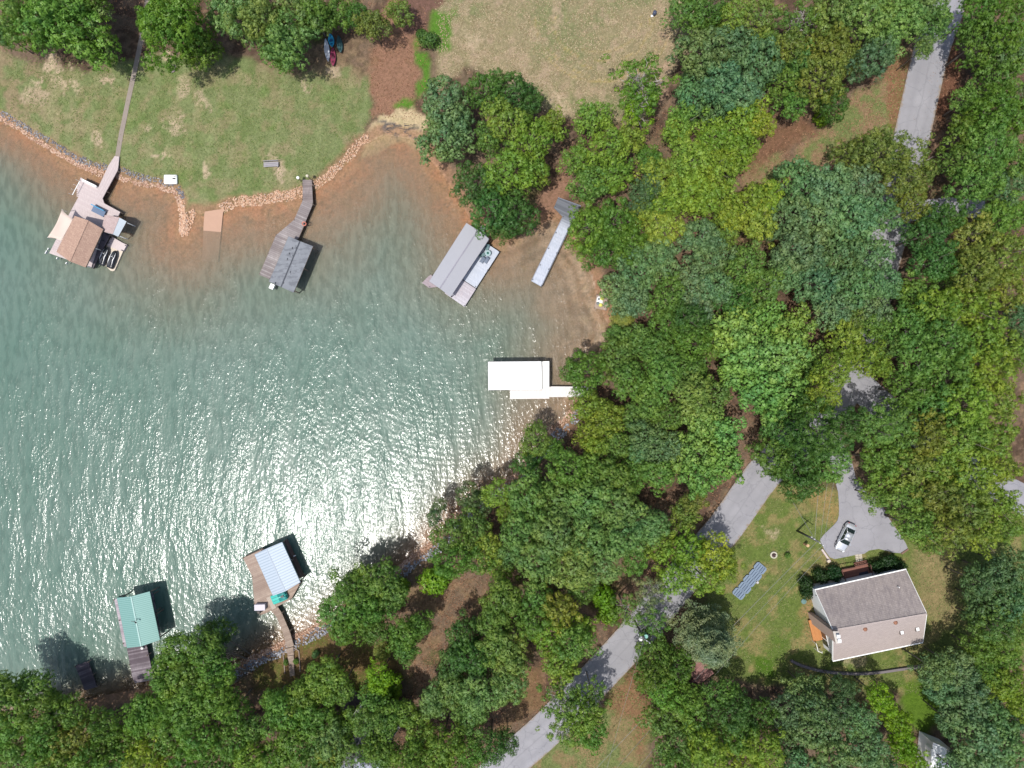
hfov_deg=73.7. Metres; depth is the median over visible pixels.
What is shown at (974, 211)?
side lane
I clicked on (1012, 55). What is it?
beech tree
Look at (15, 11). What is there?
oak tree
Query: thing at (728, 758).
beech tree
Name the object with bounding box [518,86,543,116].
beech tree
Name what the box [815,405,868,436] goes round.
beech tree
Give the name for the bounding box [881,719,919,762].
maple tree
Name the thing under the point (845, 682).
beech tree
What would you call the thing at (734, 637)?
power line
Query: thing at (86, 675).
dock
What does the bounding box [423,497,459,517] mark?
beech tree
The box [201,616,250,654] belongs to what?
beech tree
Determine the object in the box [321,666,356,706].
oak tree
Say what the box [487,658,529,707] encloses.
oak tree
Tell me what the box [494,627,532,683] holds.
oak tree
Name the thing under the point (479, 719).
oak tree
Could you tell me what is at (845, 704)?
beech tree
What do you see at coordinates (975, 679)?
poplar tree
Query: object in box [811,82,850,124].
beech tree
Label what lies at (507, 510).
maple tree
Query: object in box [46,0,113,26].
oak tree
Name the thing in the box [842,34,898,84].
beech tree
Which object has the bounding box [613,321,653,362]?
oak tree
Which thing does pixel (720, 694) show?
beech tree
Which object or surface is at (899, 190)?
beech tree
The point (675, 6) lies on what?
maple tree
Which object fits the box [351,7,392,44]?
maple tree
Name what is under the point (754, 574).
solar panel
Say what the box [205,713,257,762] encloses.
maple tree
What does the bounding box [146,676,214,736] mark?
oak tree
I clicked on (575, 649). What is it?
maple tree
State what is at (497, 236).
beech tree
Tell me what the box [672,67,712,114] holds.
poplar tree
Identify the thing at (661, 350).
oak tree
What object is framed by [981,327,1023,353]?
poplar tree
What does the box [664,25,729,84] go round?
poplar tree
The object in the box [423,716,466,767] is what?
maple tree
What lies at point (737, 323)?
hickory tree
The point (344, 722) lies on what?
maple tree
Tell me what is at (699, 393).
oak tree
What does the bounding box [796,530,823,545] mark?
utility pole
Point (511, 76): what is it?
beech tree
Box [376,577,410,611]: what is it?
oak tree
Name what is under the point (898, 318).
maple tree
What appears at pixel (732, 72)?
poplar tree
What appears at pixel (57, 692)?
oak tree
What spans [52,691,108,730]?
beech tree
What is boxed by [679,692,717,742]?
maple tree
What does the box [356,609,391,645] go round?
oak tree
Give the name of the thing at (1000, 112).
maple tree
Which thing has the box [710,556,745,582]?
maple tree
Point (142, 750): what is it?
maple tree
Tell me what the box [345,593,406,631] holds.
oak tree
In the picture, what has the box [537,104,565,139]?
maple tree
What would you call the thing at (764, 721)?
beech tree
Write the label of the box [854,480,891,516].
maple tree
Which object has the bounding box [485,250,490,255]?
patio table
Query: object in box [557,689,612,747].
maple tree
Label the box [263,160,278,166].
lawn bench
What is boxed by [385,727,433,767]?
oak tree
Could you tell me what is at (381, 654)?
cedar tree
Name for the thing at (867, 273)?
poplar tree
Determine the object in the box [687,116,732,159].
maple tree
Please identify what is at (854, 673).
retaining wall
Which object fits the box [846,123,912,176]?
beech tree
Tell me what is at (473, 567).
beech tree
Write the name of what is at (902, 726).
maple tree
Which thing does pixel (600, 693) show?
sparse tree
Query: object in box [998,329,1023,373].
maple tree
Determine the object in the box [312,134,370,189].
pale riprap
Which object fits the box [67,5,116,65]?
oak tree
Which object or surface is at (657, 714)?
maple tree
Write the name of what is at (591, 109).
maple tree
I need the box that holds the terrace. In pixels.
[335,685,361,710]
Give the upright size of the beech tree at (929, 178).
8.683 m
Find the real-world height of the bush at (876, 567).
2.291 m
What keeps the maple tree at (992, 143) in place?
on the ground at (572, 286)
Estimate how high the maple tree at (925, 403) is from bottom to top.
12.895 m
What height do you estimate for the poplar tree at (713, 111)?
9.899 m
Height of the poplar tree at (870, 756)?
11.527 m
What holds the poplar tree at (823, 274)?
on the ground at (572, 286)
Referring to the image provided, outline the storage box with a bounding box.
[254,603,266,610]
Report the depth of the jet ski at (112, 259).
111.56 m
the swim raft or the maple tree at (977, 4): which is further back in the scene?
the swim raft
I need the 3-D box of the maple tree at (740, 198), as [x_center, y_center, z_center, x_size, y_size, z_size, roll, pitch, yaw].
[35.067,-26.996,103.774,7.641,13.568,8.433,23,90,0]
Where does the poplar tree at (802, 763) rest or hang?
on the ground at (572, 286)
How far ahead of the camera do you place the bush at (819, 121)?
107.64 m
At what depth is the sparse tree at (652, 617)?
101.49 m
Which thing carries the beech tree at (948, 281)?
on the ground at (572, 286)
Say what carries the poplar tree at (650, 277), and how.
on the ground at (572, 286)
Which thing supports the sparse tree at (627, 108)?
on the ground at (572, 286)
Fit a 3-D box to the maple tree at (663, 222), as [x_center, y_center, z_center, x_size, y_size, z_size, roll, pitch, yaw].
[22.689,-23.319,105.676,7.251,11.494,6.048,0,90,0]
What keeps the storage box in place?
on the boathouse at (272, 570)
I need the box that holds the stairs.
[822,637,828,647]
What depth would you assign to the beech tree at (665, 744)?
100.36 m
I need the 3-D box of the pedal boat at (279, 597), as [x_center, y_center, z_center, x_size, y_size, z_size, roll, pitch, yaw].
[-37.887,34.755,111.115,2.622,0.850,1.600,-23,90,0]
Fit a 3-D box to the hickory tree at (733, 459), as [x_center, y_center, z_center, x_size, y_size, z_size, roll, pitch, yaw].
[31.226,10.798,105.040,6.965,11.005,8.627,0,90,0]
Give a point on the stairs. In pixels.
(824, 641)
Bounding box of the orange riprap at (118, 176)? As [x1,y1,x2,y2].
[0,116,186,236]
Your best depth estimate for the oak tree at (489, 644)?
100.34 m
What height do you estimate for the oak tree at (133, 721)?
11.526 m
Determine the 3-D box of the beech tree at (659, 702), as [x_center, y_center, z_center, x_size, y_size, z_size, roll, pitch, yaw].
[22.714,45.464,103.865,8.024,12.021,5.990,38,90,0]
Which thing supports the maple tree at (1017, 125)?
on the ground at (572, 286)
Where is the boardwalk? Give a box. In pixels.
[286,646,294,675]
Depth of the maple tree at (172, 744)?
101.63 m
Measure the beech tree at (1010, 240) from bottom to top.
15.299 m
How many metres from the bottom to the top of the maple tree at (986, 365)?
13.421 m
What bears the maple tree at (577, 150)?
on the ground at (572, 286)
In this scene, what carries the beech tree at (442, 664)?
on the ground at (572, 286)
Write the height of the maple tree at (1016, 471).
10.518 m
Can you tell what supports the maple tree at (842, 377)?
on the ground at (572, 286)
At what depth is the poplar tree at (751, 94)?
99.45 m
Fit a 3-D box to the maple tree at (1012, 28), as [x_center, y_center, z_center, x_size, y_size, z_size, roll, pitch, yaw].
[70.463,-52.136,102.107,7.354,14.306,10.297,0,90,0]
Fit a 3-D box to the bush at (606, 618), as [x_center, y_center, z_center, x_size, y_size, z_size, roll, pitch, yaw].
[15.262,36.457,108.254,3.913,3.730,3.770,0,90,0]
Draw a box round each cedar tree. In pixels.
[373,640,393,661]
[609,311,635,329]
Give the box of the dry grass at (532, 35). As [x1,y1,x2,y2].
[435,0,702,120]
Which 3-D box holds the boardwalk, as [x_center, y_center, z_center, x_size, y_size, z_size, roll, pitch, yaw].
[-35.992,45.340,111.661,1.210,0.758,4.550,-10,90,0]
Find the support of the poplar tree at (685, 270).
on the ground at (572, 286)
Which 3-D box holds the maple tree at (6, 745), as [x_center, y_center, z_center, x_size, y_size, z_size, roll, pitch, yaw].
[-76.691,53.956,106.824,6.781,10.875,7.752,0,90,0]
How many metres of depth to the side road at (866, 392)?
109.15 m
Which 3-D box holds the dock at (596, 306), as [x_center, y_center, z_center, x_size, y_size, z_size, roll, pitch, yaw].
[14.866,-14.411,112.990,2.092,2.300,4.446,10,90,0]
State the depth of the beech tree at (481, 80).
102.04 m
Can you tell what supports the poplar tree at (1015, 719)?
on the ground at (572, 286)
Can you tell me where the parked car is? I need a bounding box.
[834,522,855,551]
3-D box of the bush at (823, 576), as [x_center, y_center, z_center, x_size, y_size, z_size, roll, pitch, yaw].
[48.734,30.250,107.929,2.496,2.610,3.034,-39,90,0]
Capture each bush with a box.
[311,650,320,658]
[376,670,403,701]
[395,576,410,592]
[415,567,448,597]
[416,28,425,41]
[418,31,439,49]
[431,566,450,587]
[592,582,616,612]
[596,605,620,624]
[798,575,813,589]
[799,587,812,600]
[810,566,829,584]
[812,110,828,127]
[826,564,842,581]
[867,559,885,573]
[878,552,898,570]
[894,558,907,569]
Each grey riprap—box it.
[1,111,184,198]
[172,410,578,698]
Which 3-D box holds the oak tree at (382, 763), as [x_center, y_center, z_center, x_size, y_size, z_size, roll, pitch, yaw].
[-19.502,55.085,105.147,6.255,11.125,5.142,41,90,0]
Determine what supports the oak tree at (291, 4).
on the ground at (572, 286)
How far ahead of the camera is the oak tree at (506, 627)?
102.30 m
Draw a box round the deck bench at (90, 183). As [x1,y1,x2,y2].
[82,179,97,187]
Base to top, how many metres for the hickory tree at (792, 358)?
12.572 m
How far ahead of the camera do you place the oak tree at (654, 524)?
100.41 m
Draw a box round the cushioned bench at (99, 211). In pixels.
[91,204,106,216]
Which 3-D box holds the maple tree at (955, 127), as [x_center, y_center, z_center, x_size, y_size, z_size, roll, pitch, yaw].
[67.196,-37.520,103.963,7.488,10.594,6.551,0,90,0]
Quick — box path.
[115,0,149,156]
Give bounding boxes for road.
[480,0,963,767]
[846,377,1023,514]
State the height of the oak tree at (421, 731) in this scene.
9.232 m
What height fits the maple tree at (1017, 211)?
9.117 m
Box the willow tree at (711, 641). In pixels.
[664,599,743,670]
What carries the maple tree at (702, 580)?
on the ground at (572, 286)
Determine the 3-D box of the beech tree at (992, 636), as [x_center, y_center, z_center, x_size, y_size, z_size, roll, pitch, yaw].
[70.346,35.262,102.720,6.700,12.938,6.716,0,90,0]
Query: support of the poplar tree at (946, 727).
on the ground at (572, 286)
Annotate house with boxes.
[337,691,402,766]
[340,745,388,767]
[808,560,926,661]
[916,731,955,767]
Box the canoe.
[336,35,342,52]
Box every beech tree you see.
[0,682,40,744]
[0,736,46,767]
[15,687,80,740]
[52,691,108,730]
[83,705,134,746]
[185,624,247,667]
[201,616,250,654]
[215,688,255,728]
[343,0,370,30]
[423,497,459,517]
[423,508,458,527]
[426,541,475,579]
[427,513,475,554]
[436,643,476,682]
[444,608,484,655]
[445,637,495,676]
[449,159,496,208]
[455,480,481,508]
[457,505,492,545]
[460,67,508,118]
[460,539,498,575]
[465,489,492,517]
[468,720,507,767]
[469,184,519,239]
[487,68,541,118]
[491,219,521,247]
[492,188,541,239]
[492,718,518,757]
[509,448,541,476]
[512,597,553,642]
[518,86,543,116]
[518,419,552,457]
[536,438,568,461]
[544,446,588,487]
[558,358,585,384]
[563,200,610,261]
[564,347,606,396]
[564,568,598,604]
[577,231,630,271]
[589,196,641,247]
[608,223,649,270]
[622,542,649,576]
[625,178,656,213]
[630,652,674,694]
[633,625,676,673]
[635,667,686,714]
[637,173,665,197]
[643,270,685,323]
[647,306,684,342]
[649,716,696,767]
[651,643,695,690]
[661,681,704,722]
[668,300,710,340]
[670,321,713,362]
[683,0,732,34]
[694,747,735,767]
[698,325,730,361]
[699,675,739,711]
[702,684,751,733]
[711,277,757,317]
[736,696,780,734]
[738,267,784,312]
[744,435,794,477]
[758,399,805,454]
[761,53,805,103]
[762,435,827,487]
[776,465,825,504]
[778,394,848,460]
[791,52,848,111]
[800,444,852,484]
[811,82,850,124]
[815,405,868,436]
[815,688,857,725]
[822,669,860,701]
[824,432,854,450]
[828,131,880,171]
[840,413,877,442]
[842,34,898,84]
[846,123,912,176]
[846,401,901,448]
[873,328,903,357]
[874,159,926,198]
[878,367,932,411]
[895,207,952,261]
[899,237,962,281]
[902,161,939,188]
[914,198,975,242]
[930,135,984,181]
[932,261,976,291]
[934,154,1007,205]
[934,242,1005,297]
[944,560,1005,599]
[948,210,1008,263]
[955,601,1017,649]
[958,654,1002,689]
[969,28,1023,77]
[971,164,1023,206]
[972,231,1023,286]
[976,605,1023,650]
[985,266,1023,314]
[1008,84,1023,105]
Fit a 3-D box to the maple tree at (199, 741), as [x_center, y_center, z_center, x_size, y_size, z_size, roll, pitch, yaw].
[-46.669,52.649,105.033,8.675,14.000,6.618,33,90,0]
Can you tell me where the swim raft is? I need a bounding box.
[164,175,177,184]
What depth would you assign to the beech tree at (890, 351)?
101.53 m
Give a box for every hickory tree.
[660,447,689,478]
[668,429,725,472]
[676,454,722,501]
[678,401,724,442]
[700,433,744,485]
[701,374,733,418]
[701,413,746,448]
[708,298,761,359]
[717,354,744,391]
[718,325,773,388]
[732,364,784,422]
[743,294,786,341]
[750,331,811,383]
[756,396,787,429]
[769,301,818,353]
[769,368,814,418]
[784,340,825,380]
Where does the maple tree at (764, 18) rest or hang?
on the ground at (572, 286)
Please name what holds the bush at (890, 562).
on the ground at (572, 286)
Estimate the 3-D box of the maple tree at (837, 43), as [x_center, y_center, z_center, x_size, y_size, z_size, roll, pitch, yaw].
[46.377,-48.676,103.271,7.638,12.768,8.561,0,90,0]
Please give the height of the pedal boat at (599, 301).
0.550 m
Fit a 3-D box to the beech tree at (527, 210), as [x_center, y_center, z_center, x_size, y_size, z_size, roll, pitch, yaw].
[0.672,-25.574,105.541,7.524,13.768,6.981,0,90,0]
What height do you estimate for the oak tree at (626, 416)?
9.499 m
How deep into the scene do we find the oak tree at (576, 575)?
100.24 m
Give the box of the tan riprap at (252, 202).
[218,186,302,212]
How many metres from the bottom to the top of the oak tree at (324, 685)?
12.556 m
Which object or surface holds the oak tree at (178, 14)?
on the ground at (572, 286)
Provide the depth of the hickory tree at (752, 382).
99.60 m
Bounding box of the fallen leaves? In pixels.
[89,1,1023,767]
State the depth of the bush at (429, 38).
108.68 m
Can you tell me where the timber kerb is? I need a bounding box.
[821,549,830,561]
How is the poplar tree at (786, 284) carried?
on the ground at (572, 286)
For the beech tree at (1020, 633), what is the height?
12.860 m
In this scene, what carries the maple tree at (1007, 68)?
on the ground at (572, 286)
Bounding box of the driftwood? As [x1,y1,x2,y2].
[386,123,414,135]
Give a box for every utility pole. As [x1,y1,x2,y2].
[634,621,649,642]
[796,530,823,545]
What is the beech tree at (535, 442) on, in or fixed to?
on the ground at (572, 286)
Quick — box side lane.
[907,197,984,220]
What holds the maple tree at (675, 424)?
on the ground at (572, 286)
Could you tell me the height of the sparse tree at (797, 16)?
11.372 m
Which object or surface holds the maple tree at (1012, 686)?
on the ground at (572, 286)
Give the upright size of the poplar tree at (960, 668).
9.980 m
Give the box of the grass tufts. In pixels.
[6,41,1023,767]
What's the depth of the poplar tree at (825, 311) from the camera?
100.57 m
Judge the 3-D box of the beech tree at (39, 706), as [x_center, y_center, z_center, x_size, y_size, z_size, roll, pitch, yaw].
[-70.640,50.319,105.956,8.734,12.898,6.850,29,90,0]
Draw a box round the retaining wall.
[790,659,923,674]
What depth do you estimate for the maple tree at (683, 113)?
102.04 m
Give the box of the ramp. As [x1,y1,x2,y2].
[202,209,223,254]
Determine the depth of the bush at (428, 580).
108.60 m
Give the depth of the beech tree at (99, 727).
102.59 m
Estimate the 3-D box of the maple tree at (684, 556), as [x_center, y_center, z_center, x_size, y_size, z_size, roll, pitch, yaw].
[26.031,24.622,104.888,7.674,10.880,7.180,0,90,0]
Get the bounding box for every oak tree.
[0,0,63,53]
[0,21,33,53]
[0,669,47,722]
[9,668,70,710]
[13,0,124,72]
[30,743,83,767]
[43,687,70,718]
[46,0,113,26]
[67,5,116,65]
[67,736,124,767]
[121,701,163,739]
[127,689,177,731]
[134,0,176,32]
[136,0,210,75]
[143,652,183,697]
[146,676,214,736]
[149,629,204,677]
[155,651,220,700]
[169,24,224,72]
[188,638,251,692]
[191,664,245,721]
[203,0,258,50]
[223,0,283,46]
[253,737,299,767]
[257,5,320,71]
[257,35,293,74]
[259,684,285,713]
[260,686,313,739]
[273,0,329,35]
[273,720,321,767]
[284,675,327,718]
[294,653,348,696]
[294,742,337,767]
[295,0,336,36]
[295,687,338,745]
[304,716,355,763]
[315,588,362,640]
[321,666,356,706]
[326,565,375,609]
[328,616,364,646]
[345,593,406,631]
[350,555,403,598]
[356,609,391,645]
[356,678,390,715]
[363,733,402,767]
[372,697,405,741]
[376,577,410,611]
[385,615,419,653]
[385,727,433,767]
[388,695,423,732]
[393,637,421,668]
[403,609,434,639]
[403,705,439,758]
[418,672,449,721]
[430,670,473,710]
[450,697,489,745]
[451,669,507,721]
[475,624,514,668]
[476,600,514,641]
[478,570,522,627]
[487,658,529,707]
[494,543,525,570]
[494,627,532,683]
[498,501,546,554]
[504,466,553,525]
[514,537,558,593]
[528,467,586,520]
[529,505,590,559]
[543,542,595,590]
[560,479,616,529]
[565,505,618,564]
[573,451,613,488]
[582,549,624,584]
[585,511,647,558]
[591,457,638,494]
[596,476,648,529]
[597,335,634,385]
[599,429,639,461]
[602,323,623,345]
[610,402,653,434]
[611,359,650,401]
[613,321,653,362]
[621,458,649,494]
[628,331,676,368]
[629,503,671,546]
[633,369,666,421]
[639,350,681,405]
[640,458,676,497]
[664,345,710,384]
[667,370,712,420]
[807,0,857,49]
[828,0,897,43]
[864,21,907,61]
[868,0,928,43]
[896,35,939,70]
[899,0,950,29]
[905,0,953,48]
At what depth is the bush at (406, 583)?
109.91 m
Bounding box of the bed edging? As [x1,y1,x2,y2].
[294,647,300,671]
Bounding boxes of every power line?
[603,610,748,760]
[619,545,822,764]
[639,549,826,766]
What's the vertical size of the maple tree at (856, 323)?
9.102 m
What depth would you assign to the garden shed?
105.88 m
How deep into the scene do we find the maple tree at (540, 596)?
102.39 m
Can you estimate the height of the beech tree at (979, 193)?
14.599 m
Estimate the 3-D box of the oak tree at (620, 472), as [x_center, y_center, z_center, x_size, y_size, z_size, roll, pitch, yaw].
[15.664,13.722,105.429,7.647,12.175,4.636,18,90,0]
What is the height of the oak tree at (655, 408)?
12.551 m
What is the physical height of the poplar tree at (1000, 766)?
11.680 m
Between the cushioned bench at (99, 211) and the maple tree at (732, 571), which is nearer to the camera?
the maple tree at (732, 571)
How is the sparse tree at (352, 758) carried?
on the ground at (572, 286)
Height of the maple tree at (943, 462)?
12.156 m
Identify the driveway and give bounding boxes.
[819,431,906,558]
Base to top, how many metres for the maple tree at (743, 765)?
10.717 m
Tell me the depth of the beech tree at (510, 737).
101.86 m
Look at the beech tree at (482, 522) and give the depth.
104.32 m
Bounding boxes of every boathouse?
[45,156,135,268]
[112,587,168,682]
[243,539,305,647]
[259,180,316,293]
[422,223,499,306]
[488,361,588,398]
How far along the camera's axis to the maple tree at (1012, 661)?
100.79 m
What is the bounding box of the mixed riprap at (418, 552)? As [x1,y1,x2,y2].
[164,407,574,691]
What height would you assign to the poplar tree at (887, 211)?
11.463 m
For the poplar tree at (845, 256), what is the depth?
99.44 m
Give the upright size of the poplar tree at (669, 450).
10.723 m
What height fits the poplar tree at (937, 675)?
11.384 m
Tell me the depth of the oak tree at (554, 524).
99.63 m
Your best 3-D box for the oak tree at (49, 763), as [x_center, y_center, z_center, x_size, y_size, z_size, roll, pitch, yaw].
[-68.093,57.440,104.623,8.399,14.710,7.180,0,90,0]
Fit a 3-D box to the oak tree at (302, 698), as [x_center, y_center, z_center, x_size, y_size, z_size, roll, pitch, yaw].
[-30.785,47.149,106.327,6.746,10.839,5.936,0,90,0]
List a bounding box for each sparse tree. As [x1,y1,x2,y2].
[323,737,374,767]
[536,668,587,732]
[536,707,585,753]
[571,671,608,712]
[600,51,682,127]
[603,593,656,630]
[614,82,658,135]
[631,565,671,614]
[633,606,670,638]
[766,0,822,44]
[875,132,936,186]
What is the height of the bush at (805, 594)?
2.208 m
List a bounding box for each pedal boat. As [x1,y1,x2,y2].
[270,591,287,603]
[596,296,603,306]
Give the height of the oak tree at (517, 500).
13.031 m
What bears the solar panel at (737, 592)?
on the ground at (572, 286)
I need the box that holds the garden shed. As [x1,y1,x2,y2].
[683,654,713,691]
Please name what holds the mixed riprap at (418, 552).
on the ground at (572, 286)
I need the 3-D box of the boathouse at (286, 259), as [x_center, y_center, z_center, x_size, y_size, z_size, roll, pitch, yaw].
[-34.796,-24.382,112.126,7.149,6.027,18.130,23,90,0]
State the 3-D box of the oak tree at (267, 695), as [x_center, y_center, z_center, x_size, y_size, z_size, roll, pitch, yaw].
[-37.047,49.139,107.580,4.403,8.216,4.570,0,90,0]
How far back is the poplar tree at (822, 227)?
99.46 m
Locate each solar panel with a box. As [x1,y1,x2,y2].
[732,587,744,599]
[738,581,750,593]
[743,574,755,586]
[749,569,761,580]
[753,562,765,573]
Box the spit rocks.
[177,200,196,236]
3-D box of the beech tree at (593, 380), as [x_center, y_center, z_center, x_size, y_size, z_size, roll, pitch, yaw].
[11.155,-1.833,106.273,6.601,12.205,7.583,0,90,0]
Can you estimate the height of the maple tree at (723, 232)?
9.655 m
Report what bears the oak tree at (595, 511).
on the ground at (572, 286)
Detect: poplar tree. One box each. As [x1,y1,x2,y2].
[414,111,476,166]
[420,73,469,137]
[446,102,475,141]
[597,271,636,311]
[608,283,649,317]
[615,241,668,292]
[625,437,657,464]
[626,418,667,459]
[641,237,679,283]
[645,431,683,467]
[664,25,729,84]
[671,261,713,304]
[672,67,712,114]
[674,217,725,265]
[679,291,715,325]
[689,92,733,126]
[690,270,733,305]
[691,239,740,282]
[695,24,759,71]
[697,54,743,114]
[721,72,765,115]
[728,33,785,90]
[760,193,810,243]
[765,252,804,293]
[768,222,838,277]
[768,688,808,733]
[769,723,811,761]
[772,155,830,210]
[778,669,824,702]
[778,742,827,767]
[787,705,842,751]
[793,254,842,308]
[793,681,839,731]
[794,194,854,239]
[805,162,857,208]
[805,218,864,283]
[805,290,855,332]
[806,727,862,767]
[824,194,881,253]
[825,263,888,313]
[826,162,886,210]
[832,694,882,738]
[836,724,890,767]
[847,233,896,281]
[851,193,904,232]
[852,294,894,334]
[854,267,902,300]
[863,744,899,767]
[902,647,957,690]
[914,669,959,706]
[922,699,965,738]
[924,646,975,688]
[933,752,975,767]
[936,686,993,731]
[939,739,974,767]
[940,709,1003,767]
[948,656,990,703]
[951,738,1015,767]
[955,584,1017,625]
[959,689,1020,739]
[961,554,1021,592]
[971,717,1023,767]
[978,543,1023,587]
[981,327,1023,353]
[982,578,1023,624]
[992,704,1023,736]
[1001,300,1023,332]
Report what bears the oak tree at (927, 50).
on the ground at (572, 286)
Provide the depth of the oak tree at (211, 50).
104.06 m
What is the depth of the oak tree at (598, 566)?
101.89 m
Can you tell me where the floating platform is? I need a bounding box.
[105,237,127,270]
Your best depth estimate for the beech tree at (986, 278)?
97.59 m
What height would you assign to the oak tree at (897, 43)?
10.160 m
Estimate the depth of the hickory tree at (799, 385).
99.36 m
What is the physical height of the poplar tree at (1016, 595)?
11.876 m
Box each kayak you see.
[324,39,329,61]
[328,34,333,46]
[330,47,335,65]
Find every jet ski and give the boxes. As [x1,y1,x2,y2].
[98,247,108,265]
[106,251,116,268]
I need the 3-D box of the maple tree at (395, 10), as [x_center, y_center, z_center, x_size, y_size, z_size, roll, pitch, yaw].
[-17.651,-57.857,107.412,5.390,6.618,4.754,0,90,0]
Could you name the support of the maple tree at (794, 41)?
on the ground at (572, 286)
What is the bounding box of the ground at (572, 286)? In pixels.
[0,0,1023,767]
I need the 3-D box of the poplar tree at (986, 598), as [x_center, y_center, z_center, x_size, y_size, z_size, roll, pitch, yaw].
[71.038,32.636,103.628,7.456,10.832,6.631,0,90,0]
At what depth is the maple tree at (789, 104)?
102.68 m
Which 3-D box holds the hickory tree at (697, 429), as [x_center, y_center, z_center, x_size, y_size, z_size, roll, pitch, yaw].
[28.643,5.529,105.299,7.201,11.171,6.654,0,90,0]
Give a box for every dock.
[74,659,99,689]
[531,197,580,286]
[594,283,607,310]
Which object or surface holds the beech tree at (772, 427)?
on the ground at (572, 286)
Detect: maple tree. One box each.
[0,713,30,764]
[21,711,83,767]
[44,714,102,762]
[79,724,121,767]
[91,738,150,767]
[107,722,152,756]
[121,730,170,767]
[144,712,196,762]
[161,728,207,767]
[172,706,232,765]
[193,739,239,767]
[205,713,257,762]
[231,728,269,767]
[233,713,277,746]
[314,741,350,767]
[323,0,353,32]
[334,706,359,745]
[345,698,392,737]
[350,728,388,761]
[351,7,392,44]
[365,656,400,696]
[384,0,414,31]
[417,740,458,767]
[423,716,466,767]
[455,734,485,767]
[474,119,509,160]
[476,523,502,564]
[478,477,511,507]
[479,94,533,145]
[479,552,518,580]
[482,139,550,195]
[495,502,516,523]
[507,113,569,167]
[514,151,550,189]
[517,578,555,626]
[526,605,569,663]
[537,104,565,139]
[540,642,581,698]
[541,584,583,636]
[551,623,603,665]
[555,138,602,175]
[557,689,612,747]
[564,164,608,202]
[566,386,611,422]
[569,611,599,648]
[570,709,609,755]
[571,98,615,143]
[571,418,604,454]
[580,435,609,457]
[584,115,632,168]
[584,400,625,438]
[592,153,640,195]
[607,113,646,164]
[626,144,662,173]
[627,196,654,226]
[632,154,683,199]
[633,694,685,739]
[638,523,681,571]
[640,209,685,247]
[642,187,689,220]
[648,397,685,439]
[649,736,702,767]
[652,164,718,217]
[655,554,694,598]
[660,0,714,39]
[660,98,710,148]
[660,111,691,145]
[662,525,708,567]
[668,498,702,533]
[669,131,723,187]
[677,718,731,767]
[679,491,709,514]
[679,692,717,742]
[681,557,725,597]
[683,175,736,222]
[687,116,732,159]
[691,148,742,196]
[694,529,736,579]
[703,209,739,252]
[704,14,726,33]
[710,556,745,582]
[710,711,757,761]
[714,179,775,228]
[714,199,751,233]
[715,0,748,42]
[715,94,772,148]
[721,129,763,179]
[723,239,767,289]
[729,741,766,767]
[730,726,785,767]
[736,198,779,249]
[738,0,788,38]
[744,99,776,138]
[746,23,786,52]
[755,177,788,217]
[769,25,807,68]
[769,87,809,121]
[782,43,817,83]
[790,372,842,416]
[801,20,850,79]
[804,347,854,401]
[819,308,876,366]
[834,306,864,329]
[834,338,889,379]
[838,39,864,77]
[852,437,915,485]
[853,676,898,718]
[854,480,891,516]
[859,312,892,343]
[862,355,893,382]
[868,478,930,519]
[874,402,924,459]
[877,700,913,743]
[879,443,953,492]
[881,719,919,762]
[883,299,936,350]
[884,509,944,554]
[885,330,947,381]
[886,182,932,228]
[890,268,939,321]
[898,742,932,767]
[900,284,979,338]
[900,372,957,430]
[900,471,965,525]
[903,406,958,465]
[905,533,942,556]
[906,299,977,367]
[910,504,989,560]
[914,439,969,503]
[923,345,983,400]
[930,279,1007,326]
[932,413,1006,461]
[932,481,993,541]
[934,368,996,435]
[935,110,989,152]
[937,443,1008,502]
[941,79,992,116]
[943,0,1000,38]
[944,115,1018,181]
[945,18,1006,70]
[950,633,1009,666]
[951,76,1023,139]
[951,306,1009,364]
[956,0,1023,64]
[957,336,1017,404]
[958,412,1021,459]
[959,516,1003,560]
[963,190,1023,238]
[964,379,1023,422]
[969,453,1023,485]
[969,662,1023,702]
[970,56,1023,105]
[973,483,1023,533]
[978,635,1023,679]
[979,32,1023,76]
[983,97,1023,135]
[991,511,1023,544]
[991,682,1023,708]
[996,136,1023,181]
[996,189,1023,235]
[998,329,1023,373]
[1007,687,1023,723]
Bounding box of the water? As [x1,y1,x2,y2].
[0,142,570,708]
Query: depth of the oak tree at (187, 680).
101.31 m
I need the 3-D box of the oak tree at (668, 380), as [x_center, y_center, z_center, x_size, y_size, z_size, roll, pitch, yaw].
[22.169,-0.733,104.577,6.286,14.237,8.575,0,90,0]
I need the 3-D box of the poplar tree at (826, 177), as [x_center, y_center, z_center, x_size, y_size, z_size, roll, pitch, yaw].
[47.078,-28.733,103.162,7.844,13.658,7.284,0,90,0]
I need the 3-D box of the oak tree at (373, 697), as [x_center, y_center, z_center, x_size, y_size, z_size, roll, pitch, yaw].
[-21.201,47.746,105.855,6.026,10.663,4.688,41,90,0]
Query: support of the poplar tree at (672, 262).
on the ground at (572, 286)
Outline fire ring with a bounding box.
[770,551,776,558]
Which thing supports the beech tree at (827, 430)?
on the ground at (572, 286)
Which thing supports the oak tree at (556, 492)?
on the ground at (572, 286)
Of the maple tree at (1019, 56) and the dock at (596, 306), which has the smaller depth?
the maple tree at (1019, 56)
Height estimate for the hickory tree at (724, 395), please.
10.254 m
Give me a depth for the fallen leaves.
110.21 m
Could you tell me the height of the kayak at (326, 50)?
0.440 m
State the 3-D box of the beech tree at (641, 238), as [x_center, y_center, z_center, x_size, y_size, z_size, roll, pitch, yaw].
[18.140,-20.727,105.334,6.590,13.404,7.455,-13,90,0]

